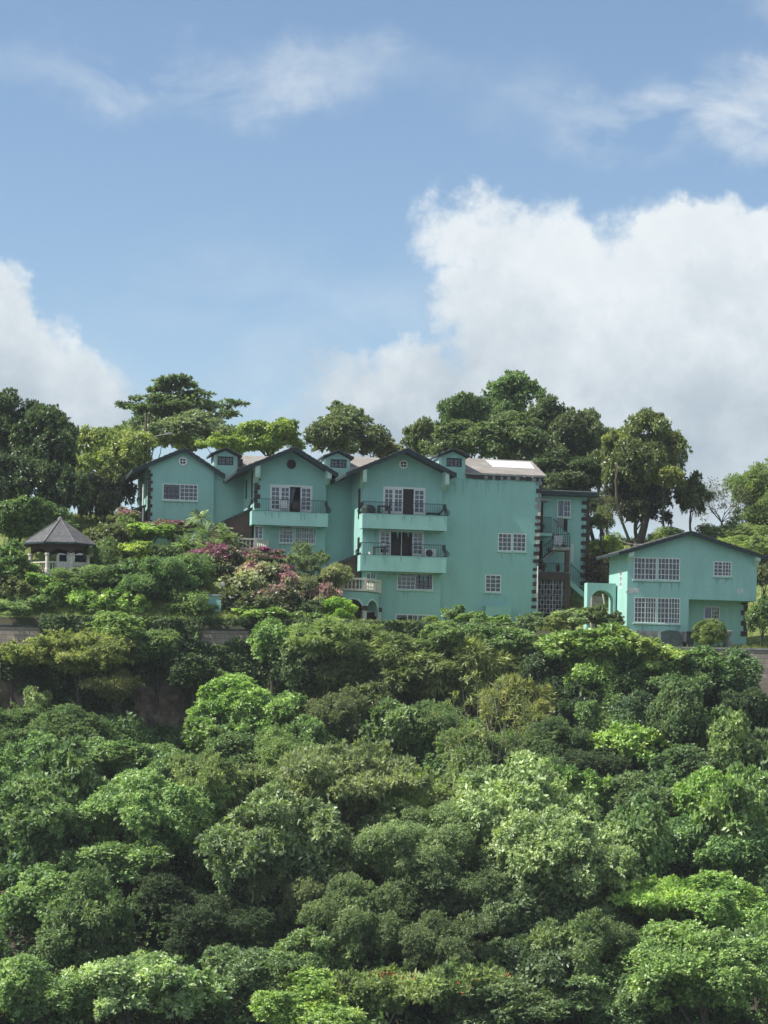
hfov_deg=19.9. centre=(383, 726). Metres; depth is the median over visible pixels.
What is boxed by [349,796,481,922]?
broadleaf tree
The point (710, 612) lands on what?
window
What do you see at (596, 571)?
broadleaf tree
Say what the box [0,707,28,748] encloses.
broadleaf tree
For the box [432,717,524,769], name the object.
broadleaf tree
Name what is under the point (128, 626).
broadleaf tree
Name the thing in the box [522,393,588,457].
broadleaf tree
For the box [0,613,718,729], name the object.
wall ivy
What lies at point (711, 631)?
shrub
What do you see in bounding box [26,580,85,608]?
shrub
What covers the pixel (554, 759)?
broadleaf tree
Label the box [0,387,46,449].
broadleaf tree
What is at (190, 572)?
shrub
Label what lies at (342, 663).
feathery tree
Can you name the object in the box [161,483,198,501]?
window
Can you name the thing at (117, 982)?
broadleaf tree
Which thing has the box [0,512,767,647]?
grass
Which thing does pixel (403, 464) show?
round window
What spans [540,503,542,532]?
door
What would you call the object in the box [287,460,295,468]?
round window
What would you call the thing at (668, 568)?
window
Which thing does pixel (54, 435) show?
broadleaf tree
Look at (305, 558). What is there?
shrub
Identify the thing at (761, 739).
broadleaf tree
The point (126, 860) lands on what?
broadleaf tree
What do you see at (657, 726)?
broadleaf tree
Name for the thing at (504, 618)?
shrub
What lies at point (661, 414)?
broadleaf tree
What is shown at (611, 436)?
broadleaf tree
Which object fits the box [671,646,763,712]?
vine mound
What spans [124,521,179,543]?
shrub
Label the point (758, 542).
broadleaf tree
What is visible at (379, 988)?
feathery tree
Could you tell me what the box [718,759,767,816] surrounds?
broadleaf tree
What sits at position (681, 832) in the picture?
broadleaf tree
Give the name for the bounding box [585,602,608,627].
shrub
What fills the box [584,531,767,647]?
detached house
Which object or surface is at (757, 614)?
broadleaf tree
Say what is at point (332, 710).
broadleaf tree
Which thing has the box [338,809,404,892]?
twiggy tree
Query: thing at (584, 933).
broadleaf tree
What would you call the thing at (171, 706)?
rock outcrop
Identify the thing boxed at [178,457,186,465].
round window
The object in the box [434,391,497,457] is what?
broadleaf tree
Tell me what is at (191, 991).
broadleaf tree
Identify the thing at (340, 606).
shrub
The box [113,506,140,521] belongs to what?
bougainvillea
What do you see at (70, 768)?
broadleaf tree
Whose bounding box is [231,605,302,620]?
shrub
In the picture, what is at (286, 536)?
window
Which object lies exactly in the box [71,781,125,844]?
broadleaf tree
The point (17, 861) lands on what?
broadleaf tree
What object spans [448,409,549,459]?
broadleaf tree
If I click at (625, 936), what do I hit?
broadleaf tree
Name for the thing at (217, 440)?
broadleaf tree
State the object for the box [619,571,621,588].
side window
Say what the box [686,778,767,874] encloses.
broadleaf tree
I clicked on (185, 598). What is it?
shrub
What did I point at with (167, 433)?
street lamp
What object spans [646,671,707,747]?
broadleaf tree
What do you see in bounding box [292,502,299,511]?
balcony chair
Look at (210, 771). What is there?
broadleaf tree
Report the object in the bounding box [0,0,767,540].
sky
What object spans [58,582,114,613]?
shrub
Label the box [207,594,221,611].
garden wall
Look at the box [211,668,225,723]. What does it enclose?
broadleaf tree
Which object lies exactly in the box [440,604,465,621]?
shrub
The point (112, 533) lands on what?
yucca
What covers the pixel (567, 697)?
broadleaf tree
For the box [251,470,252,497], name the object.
side window
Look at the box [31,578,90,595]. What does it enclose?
shrub
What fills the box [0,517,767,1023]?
hillside
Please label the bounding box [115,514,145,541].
shrub
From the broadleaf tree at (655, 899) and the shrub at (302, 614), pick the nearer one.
the broadleaf tree at (655, 899)
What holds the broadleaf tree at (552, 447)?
on the hillside
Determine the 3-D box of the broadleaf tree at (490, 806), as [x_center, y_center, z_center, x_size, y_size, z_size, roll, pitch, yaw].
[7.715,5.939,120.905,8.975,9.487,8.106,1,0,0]
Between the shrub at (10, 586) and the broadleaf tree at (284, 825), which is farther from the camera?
the shrub at (10, 586)
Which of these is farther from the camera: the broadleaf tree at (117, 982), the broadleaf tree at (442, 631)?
the broadleaf tree at (442, 631)
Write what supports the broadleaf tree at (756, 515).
on the hillside
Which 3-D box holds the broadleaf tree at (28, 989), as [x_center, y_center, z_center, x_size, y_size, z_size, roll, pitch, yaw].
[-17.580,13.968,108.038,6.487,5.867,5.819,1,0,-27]
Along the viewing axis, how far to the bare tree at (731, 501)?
175.64 m
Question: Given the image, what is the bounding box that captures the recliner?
[426,507,446,515]
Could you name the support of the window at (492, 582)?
in the terraced house at (480, 533)
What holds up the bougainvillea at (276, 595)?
on the hillside
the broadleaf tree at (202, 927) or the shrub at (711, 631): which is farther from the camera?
the shrub at (711, 631)
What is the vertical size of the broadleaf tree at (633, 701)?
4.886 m
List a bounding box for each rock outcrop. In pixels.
[0,674,36,710]
[134,683,186,726]
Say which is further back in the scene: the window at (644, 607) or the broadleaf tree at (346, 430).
the broadleaf tree at (346, 430)
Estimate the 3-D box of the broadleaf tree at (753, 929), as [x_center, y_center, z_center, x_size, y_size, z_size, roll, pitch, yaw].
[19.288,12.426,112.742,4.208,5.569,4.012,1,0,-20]
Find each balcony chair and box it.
[281,501,288,511]
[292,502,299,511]
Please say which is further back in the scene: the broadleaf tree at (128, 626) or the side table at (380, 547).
the side table at (380, 547)
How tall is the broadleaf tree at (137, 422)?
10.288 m
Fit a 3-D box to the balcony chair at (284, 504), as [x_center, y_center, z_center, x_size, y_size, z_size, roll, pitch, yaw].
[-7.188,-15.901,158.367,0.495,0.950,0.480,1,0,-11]
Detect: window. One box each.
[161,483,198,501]
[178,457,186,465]
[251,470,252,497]
[254,526,263,539]
[278,526,293,544]
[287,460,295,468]
[295,527,316,545]
[358,489,360,518]
[366,572,375,583]
[396,572,433,591]
[396,614,431,621]
[399,460,407,468]
[484,574,501,593]
[497,533,512,552]
[511,533,526,552]
[556,500,571,518]
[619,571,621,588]
[632,557,657,581]
[633,597,657,624]
[656,558,680,581]
[656,598,681,624]
[703,606,720,620]
[712,561,732,577]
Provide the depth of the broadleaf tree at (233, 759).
127.66 m
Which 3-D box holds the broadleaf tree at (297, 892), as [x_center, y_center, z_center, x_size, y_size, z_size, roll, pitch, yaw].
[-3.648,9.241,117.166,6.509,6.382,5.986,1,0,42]
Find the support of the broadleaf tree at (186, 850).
on the hillside
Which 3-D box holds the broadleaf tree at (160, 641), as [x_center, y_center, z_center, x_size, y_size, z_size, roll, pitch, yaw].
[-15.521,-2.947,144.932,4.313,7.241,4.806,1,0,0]
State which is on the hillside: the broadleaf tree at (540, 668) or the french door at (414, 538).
the broadleaf tree at (540, 668)
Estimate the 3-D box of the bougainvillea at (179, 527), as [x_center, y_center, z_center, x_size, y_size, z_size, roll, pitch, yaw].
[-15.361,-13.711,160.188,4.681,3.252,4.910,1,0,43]
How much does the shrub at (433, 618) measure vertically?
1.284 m
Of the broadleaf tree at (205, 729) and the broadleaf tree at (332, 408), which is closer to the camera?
the broadleaf tree at (205, 729)
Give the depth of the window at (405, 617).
156.52 m
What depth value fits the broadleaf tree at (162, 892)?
116.23 m
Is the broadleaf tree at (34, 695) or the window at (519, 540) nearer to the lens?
the broadleaf tree at (34, 695)
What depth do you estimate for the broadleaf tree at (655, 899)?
115.09 m
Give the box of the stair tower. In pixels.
[536,489,597,626]
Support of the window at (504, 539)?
in the terraced house at (480, 533)
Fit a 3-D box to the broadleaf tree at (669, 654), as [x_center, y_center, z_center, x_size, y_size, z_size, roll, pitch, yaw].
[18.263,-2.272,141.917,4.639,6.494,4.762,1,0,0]
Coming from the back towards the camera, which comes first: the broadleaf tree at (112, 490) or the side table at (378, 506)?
the broadleaf tree at (112, 490)
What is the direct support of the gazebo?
on the hillside
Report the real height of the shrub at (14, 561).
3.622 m
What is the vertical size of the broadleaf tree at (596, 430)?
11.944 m
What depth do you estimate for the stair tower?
162.14 m
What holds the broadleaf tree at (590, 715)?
on the hillside
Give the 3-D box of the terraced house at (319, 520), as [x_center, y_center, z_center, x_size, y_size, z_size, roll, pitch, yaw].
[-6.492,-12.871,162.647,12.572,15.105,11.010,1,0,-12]
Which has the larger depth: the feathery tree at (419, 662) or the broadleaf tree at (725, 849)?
the feathery tree at (419, 662)
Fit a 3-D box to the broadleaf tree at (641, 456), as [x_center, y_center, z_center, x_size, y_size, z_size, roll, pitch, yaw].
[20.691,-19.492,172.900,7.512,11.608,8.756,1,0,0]
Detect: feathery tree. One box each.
[0,627,153,711]
[77,668,145,735]
[223,735,454,827]
[281,615,372,696]
[294,627,378,697]
[300,667,418,711]
[323,962,453,1023]
[329,621,420,721]
[345,636,474,705]
[380,764,448,820]
[388,956,534,1017]
[406,632,533,718]
[472,671,558,734]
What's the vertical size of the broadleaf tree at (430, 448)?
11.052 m
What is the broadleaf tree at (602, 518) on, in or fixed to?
on the hillside
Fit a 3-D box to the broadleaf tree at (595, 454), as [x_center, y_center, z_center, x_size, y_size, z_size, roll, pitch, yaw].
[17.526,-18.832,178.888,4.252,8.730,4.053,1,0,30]
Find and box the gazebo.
[23,516,95,576]
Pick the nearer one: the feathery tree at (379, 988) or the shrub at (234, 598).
the feathery tree at (379, 988)
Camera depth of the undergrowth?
116.77 m
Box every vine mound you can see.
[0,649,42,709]
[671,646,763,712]
[697,703,757,774]
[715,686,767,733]
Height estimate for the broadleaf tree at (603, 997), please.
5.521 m
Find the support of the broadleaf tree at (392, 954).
on the hillside
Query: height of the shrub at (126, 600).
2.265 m
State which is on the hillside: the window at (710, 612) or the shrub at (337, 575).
the shrub at (337, 575)
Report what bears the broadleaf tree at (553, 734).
on the hillside
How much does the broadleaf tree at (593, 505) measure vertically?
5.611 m
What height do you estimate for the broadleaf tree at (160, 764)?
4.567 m
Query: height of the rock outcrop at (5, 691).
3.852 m
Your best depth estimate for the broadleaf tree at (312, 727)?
135.02 m
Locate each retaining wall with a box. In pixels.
[0,625,468,721]
[533,647,767,714]
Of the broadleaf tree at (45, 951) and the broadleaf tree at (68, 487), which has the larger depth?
the broadleaf tree at (68, 487)
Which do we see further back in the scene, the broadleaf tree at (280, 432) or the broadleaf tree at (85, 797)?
the broadleaf tree at (280, 432)
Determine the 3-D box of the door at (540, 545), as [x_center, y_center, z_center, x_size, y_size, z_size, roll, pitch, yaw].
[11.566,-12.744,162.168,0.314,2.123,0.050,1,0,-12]
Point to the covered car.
(673, 638)
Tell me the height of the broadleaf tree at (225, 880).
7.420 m
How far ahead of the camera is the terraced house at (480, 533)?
157.31 m
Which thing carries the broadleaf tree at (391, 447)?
on the hillside
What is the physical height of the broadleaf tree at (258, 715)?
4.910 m
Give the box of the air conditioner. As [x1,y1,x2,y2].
[425,549,435,556]
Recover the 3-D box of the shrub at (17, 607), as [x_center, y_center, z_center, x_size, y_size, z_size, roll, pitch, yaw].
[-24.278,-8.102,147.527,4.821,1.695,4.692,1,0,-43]
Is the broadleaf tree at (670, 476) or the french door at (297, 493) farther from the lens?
the broadleaf tree at (670, 476)
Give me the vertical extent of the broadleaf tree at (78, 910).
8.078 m
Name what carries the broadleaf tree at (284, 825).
on the hillside
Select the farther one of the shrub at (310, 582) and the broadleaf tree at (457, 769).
the shrub at (310, 582)
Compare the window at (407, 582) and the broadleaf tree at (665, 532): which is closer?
the window at (407, 582)
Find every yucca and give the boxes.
[93,524,137,560]
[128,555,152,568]
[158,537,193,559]
[167,521,229,572]
[185,509,232,543]
[211,531,248,549]
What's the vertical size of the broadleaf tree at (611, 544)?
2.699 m
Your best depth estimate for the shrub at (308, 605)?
147.78 m
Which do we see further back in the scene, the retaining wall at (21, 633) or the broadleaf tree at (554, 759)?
the retaining wall at (21, 633)
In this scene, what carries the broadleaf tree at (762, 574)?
on the hillside
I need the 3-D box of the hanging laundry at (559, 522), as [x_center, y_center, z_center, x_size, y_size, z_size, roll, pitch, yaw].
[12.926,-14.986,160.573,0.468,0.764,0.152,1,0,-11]
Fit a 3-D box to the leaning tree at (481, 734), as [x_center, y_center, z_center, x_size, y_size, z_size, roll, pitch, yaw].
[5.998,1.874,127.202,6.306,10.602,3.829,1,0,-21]
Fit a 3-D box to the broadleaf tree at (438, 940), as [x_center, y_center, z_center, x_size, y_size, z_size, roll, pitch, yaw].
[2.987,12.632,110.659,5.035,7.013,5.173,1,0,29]
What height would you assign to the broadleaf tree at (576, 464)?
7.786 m
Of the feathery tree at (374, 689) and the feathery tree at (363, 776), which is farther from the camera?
the feathery tree at (374, 689)
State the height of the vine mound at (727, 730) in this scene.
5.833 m
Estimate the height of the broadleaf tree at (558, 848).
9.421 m
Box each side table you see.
[372,546,385,554]
[377,505,390,513]
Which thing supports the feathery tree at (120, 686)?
on the hillside
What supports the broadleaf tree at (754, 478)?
on the hillside
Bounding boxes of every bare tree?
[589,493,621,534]
[693,477,759,525]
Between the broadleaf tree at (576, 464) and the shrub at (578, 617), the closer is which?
the shrub at (578, 617)
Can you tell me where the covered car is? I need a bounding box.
[657,630,681,646]
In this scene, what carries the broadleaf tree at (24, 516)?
on the hillside
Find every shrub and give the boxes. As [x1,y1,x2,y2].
[0,538,42,580]
[0,573,35,600]
[0,594,59,615]
[24,571,61,590]
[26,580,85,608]
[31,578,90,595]
[46,564,118,588]
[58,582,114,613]
[81,535,119,565]
[82,522,131,550]
[97,587,152,614]
[99,558,148,589]
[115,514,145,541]
[115,551,219,601]
[116,541,152,556]
[117,540,175,568]
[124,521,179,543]
[161,586,218,615]
[213,588,274,617]
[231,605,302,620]
[276,610,323,620]
[283,540,330,576]
[289,599,322,614]
[295,571,323,601]
[320,561,354,588]
[320,596,358,619]
[421,615,439,621]
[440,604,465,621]
[455,611,491,622]
[483,614,516,624]
[515,611,544,628]
[542,616,574,631]
[547,607,599,630]
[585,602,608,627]
[599,610,625,626]
[609,625,640,637]
[691,618,727,645]
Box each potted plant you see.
[539,561,547,571]
[540,521,542,531]
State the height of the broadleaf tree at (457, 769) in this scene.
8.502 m
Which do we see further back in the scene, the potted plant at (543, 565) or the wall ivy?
the potted plant at (543, 565)
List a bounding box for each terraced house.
[109,447,267,556]
[209,446,379,580]
[319,448,545,621]
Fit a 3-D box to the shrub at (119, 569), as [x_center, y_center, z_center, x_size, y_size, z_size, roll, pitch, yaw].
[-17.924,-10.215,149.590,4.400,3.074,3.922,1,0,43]
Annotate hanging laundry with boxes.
[554,536,561,544]
[557,518,562,527]
[563,519,566,531]
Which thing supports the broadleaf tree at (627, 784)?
on the hillside
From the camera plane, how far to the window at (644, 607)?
150.41 m
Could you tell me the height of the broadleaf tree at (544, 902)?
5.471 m
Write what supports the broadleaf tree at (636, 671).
on the hillside
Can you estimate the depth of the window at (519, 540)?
158.67 m
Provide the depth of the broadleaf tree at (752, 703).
139.40 m
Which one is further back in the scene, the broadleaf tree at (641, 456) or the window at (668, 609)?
the broadleaf tree at (641, 456)
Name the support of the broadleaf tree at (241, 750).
on the hillside
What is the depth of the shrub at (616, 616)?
147.53 m
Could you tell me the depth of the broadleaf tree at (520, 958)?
109.87 m
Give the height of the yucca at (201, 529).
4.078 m
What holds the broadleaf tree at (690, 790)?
on the hillside
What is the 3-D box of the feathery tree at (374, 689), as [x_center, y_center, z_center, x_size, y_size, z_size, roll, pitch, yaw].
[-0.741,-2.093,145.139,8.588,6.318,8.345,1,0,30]
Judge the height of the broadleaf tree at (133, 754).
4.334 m
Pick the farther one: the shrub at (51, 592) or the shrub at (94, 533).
the shrub at (94, 533)
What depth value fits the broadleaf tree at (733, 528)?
172.50 m
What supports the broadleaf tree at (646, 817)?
on the hillside
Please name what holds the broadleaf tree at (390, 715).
on the hillside
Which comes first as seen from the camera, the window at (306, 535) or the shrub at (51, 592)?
the shrub at (51, 592)
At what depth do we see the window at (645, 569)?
150.52 m
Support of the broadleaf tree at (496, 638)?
on the hillside
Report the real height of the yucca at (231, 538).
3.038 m
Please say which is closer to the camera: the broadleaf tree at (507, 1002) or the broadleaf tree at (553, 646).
the broadleaf tree at (507, 1002)
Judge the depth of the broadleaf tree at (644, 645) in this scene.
140.40 m
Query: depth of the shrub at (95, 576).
147.72 m
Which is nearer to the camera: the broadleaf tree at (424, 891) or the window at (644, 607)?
the broadleaf tree at (424, 891)
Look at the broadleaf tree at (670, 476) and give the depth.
170.61 m
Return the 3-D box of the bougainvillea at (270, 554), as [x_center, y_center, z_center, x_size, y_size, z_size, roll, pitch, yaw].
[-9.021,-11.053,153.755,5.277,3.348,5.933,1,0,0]
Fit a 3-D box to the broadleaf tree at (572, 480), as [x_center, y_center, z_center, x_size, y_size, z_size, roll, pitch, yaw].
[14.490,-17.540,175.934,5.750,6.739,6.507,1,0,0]
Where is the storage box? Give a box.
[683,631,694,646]
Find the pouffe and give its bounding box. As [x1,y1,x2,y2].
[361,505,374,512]
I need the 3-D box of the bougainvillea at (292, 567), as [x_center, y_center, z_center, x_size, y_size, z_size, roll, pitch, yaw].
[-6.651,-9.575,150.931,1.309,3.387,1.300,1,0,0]
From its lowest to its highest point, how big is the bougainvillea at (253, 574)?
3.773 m
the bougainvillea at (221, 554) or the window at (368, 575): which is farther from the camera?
the window at (368, 575)
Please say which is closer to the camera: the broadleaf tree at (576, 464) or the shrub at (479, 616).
the shrub at (479, 616)
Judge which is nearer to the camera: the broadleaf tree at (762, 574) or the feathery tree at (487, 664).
the feathery tree at (487, 664)
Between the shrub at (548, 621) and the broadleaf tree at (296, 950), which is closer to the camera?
the broadleaf tree at (296, 950)
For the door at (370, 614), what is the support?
in the terraced house at (480, 533)
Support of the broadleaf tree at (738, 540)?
on the hillside
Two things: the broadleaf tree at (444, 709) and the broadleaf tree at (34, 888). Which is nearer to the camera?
the broadleaf tree at (34, 888)
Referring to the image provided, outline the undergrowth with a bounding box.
[0,707,767,1023]
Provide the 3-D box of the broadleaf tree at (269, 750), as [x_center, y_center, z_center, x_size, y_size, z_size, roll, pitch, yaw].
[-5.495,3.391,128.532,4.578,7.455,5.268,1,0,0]
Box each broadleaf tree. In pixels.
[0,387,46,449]
[0,450,54,541]
[0,494,79,568]
[0,701,109,747]
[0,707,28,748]
[0,729,65,785]
[0,770,95,864]
[0,834,72,922]
[0,861,97,931]
[0,950,96,1023]
[1,403,80,472]
[23,685,52,715]
[28,732,112,850]
[28,925,117,976]
[35,459,93,509]
[36,859,145,954]
[57,836,175,897]
[60,948,183,1023]
[64,424,157,516]
[71,767,235,851]
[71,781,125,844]
[76,463,139,522]
[78,735,129,781]
[82,609,147,719]
[88,739,188,779]
[114,372,250,421]
[114,871,235,938]
[120,410,169,460]
[130,628,182,726]
[140,408,236,451]
[140,964,242,1023]
[147,750,201,783]
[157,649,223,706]
[161,890,280,958]
[165,812,232,878]
[168,745,248,859]
[183,715,239,751]
[184,671,273,725]
[193,779,355,941]
[194,432,273,454]
[198,943,288,1023]
[200,729,267,769]
[209,826,283,909]
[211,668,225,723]
[213,758,268,815]
[220,690,307,735]
[228,416,306,455]
[244,847,371,928]
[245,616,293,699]
[247,965,385,1023]
[254,713,339,757]
[254,722,322,783]
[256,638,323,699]
[262,925,365,977]
[290,682,370,741]
[295,871,406,968]
[302,404,391,454]
[326,400,344,415]
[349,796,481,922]
[357,437,404,457]
[358,696,426,754]
[359,912,427,970]
[384,850,508,940]
[389,698,483,768]
[395,909,496,970]
[399,416,446,455]
[411,619,485,701]
[412,418,475,457]
[425,737,507,870]
[428,976,559,1023]
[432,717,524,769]
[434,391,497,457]
[436,859,539,941]
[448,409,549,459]
[448,749,603,866]
[457,622,537,654]
[469,933,584,1022]
[476,803,647,912]
[480,369,551,418]
[487,876,621,939]
[498,747,566,777]
[506,631,545,691]
[506,715,591,757]
[510,432,570,484]
[515,649,583,691]
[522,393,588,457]
[523,907,613,1023]
[528,629,590,678]
[531,456,599,482]
[534,469,598,490]
[534,962,675,1023]
[548,762,617,806]
[550,677,597,729]
[555,651,623,691]
[558,743,639,779]
[564,621,636,734]
[566,407,615,540]
[571,904,642,973]
[572,686,638,733]
[581,553,608,582]
[582,446,622,538]
[585,721,673,771]
[586,769,675,820]
[588,491,601,542]
[589,503,615,555]
[589,532,625,559]
[594,651,673,696]
[598,478,673,540]
[599,407,692,545]
[601,427,638,546]
[603,791,674,931]
[604,689,659,729]
[605,631,663,695]
[606,872,701,921]
[611,918,767,1023]
[631,670,715,706]
[634,742,719,786]
[636,411,664,543]
[636,643,689,673]
[645,461,688,525]
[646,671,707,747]
[647,526,685,541]
[650,709,711,748]
[660,765,735,818]
[664,813,710,865]
[672,469,713,530]
[675,869,767,930]
[679,645,725,670]
[683,815,767,876]
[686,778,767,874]
[695,518,767,538]
[718,534,756,551]
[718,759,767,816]
[722,458,767,508]
[728,492,767,527]
[729,916,767,1008]
[739,726,767,769]
[743,532,767,564]
[744,594,767,647]
[757,564,767,634]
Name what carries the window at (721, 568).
in the detached house at (680, 583)
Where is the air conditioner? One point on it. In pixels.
(429, 552)
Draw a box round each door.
[270,484,312,512]
[367,611,375,619]
[379,529,423,556]
[383,486,425,514]
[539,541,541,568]
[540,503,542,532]
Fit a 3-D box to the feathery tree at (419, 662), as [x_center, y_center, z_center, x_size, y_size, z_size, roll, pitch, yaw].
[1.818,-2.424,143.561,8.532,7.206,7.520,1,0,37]
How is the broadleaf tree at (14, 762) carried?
on the hillside
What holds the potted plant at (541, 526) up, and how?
on the stair tower
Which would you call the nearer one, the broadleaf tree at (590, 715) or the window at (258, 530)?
the broadleaf tree at (590, 715)
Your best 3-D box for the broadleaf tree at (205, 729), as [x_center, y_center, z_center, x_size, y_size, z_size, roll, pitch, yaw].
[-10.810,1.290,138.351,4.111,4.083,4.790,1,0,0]
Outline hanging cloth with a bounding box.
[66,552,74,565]
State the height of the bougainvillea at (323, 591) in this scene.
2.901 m
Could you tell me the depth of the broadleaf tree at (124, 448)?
174.75 m
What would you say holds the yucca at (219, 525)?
on the hillside
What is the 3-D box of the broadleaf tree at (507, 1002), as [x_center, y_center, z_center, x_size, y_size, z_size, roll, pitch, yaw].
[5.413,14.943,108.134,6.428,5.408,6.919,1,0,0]
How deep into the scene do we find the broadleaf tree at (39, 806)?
118.53 m
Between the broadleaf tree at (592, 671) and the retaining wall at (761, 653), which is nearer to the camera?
the broadleaf tree at (592, 671)
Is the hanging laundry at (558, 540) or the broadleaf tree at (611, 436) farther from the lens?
the broadleaf tree at (611, 436)
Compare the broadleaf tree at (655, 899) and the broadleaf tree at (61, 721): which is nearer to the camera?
the broadleaf tree at (655, 899)
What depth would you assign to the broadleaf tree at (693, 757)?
133.24 m
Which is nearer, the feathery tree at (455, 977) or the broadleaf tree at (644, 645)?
the feathery tree at (455, 977)
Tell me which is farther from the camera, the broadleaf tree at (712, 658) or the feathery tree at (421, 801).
the broadleaf tree at (712, 658)
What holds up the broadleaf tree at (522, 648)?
on the hillside
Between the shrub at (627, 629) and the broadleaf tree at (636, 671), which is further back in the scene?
the shrub at (627, 629)
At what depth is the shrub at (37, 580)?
148.12 m
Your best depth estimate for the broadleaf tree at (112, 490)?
167.51 m
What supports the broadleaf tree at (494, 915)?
on the hillside
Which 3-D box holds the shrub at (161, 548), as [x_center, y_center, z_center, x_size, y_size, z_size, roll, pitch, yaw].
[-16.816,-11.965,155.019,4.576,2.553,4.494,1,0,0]
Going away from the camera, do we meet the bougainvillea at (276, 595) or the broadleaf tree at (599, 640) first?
the broadleaf tree at (599, 640)
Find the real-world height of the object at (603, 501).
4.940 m
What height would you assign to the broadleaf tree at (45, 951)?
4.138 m
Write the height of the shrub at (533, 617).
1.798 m
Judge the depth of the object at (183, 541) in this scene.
153.62 m
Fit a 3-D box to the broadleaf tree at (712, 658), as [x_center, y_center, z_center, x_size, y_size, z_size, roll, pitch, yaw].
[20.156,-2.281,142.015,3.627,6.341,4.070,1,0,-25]
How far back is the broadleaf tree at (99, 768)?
131.40 m
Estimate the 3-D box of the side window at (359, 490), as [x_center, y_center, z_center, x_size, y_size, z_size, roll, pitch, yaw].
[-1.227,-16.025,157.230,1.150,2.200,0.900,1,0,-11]
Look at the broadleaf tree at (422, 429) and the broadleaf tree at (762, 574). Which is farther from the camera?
the broadleaf tree at (422, 429)
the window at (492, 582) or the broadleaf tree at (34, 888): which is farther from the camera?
the window at (492, 582)
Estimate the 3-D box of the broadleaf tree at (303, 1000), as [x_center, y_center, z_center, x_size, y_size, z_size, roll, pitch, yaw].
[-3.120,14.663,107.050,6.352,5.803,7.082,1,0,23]
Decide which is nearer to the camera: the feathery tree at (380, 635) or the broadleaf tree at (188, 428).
the feathery tree at (380, 635)
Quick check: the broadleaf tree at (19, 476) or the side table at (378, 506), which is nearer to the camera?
the side table at (378, 506)
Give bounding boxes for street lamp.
[144,413,171,463]
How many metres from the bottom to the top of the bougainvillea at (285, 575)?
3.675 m
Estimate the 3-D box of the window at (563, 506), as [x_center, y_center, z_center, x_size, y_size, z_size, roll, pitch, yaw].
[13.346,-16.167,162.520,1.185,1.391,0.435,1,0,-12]
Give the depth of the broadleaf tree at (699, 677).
140.13 m
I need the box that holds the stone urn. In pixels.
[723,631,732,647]
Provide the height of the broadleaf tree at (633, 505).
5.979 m
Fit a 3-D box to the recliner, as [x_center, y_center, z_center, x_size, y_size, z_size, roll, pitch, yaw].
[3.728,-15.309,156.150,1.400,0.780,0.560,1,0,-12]
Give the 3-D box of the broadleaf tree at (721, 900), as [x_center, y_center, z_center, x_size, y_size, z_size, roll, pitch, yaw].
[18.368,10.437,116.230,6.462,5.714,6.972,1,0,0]
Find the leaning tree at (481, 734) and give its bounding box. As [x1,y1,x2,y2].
[429,670,544,844]
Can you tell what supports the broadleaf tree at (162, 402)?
on the hillside
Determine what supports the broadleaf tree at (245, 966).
on the hillside
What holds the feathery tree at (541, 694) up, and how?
on the hillside
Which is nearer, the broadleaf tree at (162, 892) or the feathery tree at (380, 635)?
the broadleaf tree at (162, 892)
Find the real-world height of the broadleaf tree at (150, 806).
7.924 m
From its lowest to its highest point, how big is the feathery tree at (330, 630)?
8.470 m
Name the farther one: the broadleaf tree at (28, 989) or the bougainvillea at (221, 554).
the bougainvillea at (221, 554)
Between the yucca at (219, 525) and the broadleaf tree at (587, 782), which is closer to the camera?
the broadleaf tree at (587, 782)
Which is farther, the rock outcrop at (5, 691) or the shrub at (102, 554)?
the shrub at (102, 554)
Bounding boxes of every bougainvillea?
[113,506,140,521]
[142,519,196,544]
[185,541,247,576]
[218,552,280,593]
[229,546,291,565]
[251,581,305,612]
[272,563,303,589]
[286,564,296,570]
[308,581,342,607]
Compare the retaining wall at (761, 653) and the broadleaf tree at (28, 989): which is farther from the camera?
the retaining wall at (761, 653)
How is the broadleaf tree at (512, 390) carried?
on the hillside
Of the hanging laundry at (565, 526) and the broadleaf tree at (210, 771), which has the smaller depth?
the broadleaf tree at (210, 771)
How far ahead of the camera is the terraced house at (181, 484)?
163.66 m
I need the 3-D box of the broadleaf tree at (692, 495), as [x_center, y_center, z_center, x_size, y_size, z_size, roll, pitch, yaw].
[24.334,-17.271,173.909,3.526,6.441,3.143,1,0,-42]
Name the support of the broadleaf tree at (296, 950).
on the hillside
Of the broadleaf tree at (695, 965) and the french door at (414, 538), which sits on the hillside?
the broadleaf tree at (695, 965)
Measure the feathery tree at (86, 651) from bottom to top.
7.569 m
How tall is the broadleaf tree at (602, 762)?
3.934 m
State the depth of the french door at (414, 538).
156.48 m

